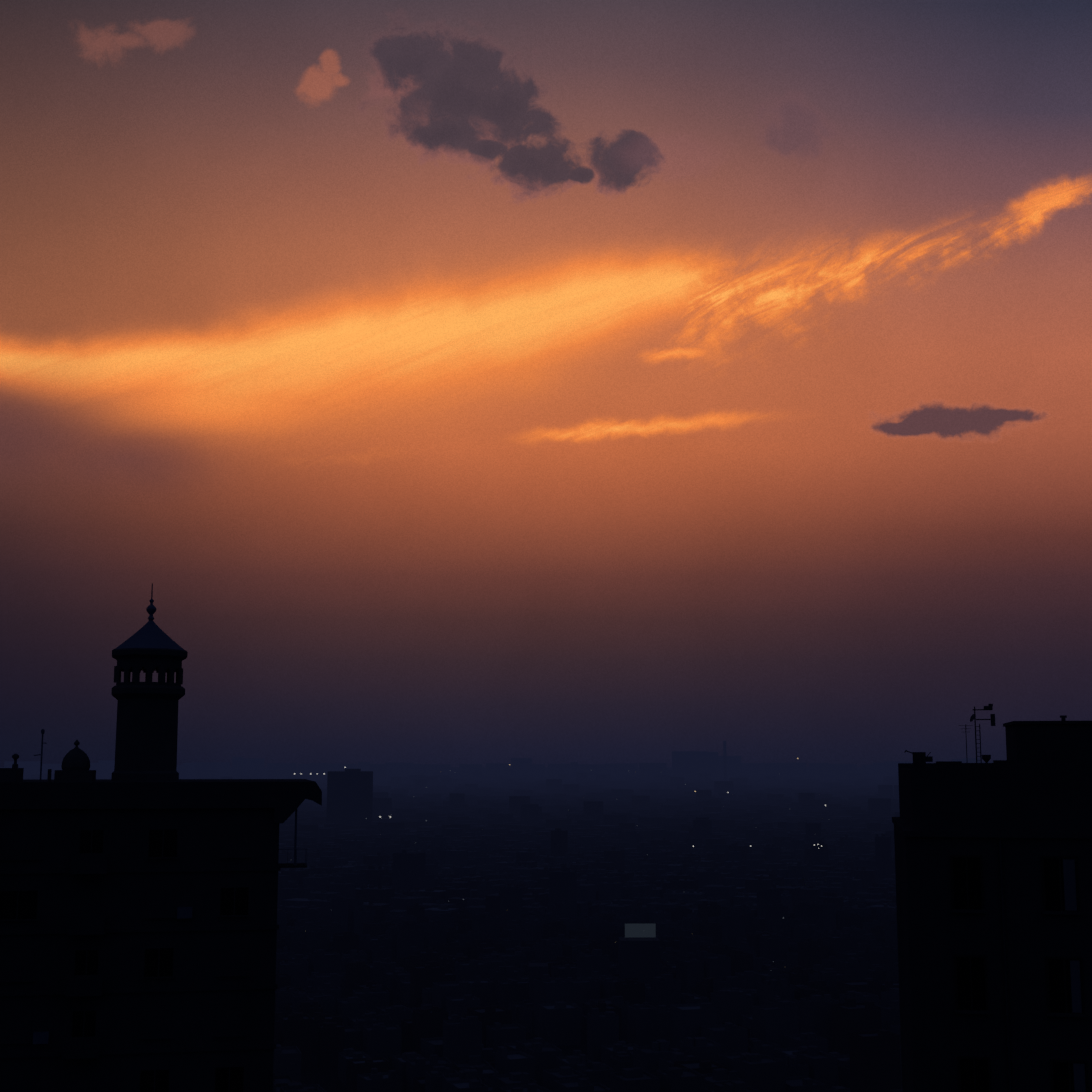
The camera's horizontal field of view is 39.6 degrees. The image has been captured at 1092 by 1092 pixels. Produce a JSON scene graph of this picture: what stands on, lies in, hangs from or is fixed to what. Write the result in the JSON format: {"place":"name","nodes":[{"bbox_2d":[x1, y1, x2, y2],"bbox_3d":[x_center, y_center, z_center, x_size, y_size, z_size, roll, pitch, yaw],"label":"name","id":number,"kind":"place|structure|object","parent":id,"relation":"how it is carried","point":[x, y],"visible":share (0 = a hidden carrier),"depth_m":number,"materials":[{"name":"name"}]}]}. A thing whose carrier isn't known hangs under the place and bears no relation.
{"place":"outdoors","nodes":[
{"label":"outdoors","id":0,"kind":"place"},
{"bbox_2d":[0,767,866,1091],"bbox_3d":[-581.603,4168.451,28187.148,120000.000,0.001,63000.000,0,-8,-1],"label":"ground","id":1,"kind":"structure","parent":0,"point":[326,1079],"depth_m":540.94,"materials":[{"name":"black"}]},
{"bbox_2d":[0,583,321,1091],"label":"building","id":2,"kind":"structure","parent":1,"relation":"on","point":[139,926],"depth_m":83.00,"materials":[{"name":"paint"}]},
{"bbox_2d":[4,741,992,1091],"bbox_3d":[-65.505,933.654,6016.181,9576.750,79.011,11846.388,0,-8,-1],"label":"city blocks","id":3,"kind":"structure","parent":1,"relation":"on","point":[524,891],"depth_m":886.07,"materials":[{"name":"concrete"}]},
{"bbox_2d":[294,758,825,981],"bbox_3d":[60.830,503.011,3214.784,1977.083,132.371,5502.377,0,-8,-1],"label":"city lamps","id":4,"kind":"object","parent":1,"relation":"on","point":[639,951],"visible":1,"depth_m":681.73,"materials":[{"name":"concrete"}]},
{"bbox_2d":[892,704,1091,1091],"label":"building","id":5,"kind":"structure","parent":1,"relation":"on","point":[993,867],"depth_m":48.04,"materials":[{"name":"paint"}]},
{"bbox_2d":[0,0,1091,766],"label":"sky","id":6,"kind":"structure","parent":0,"point":[453,382],"materials":[{"name":"orange"}]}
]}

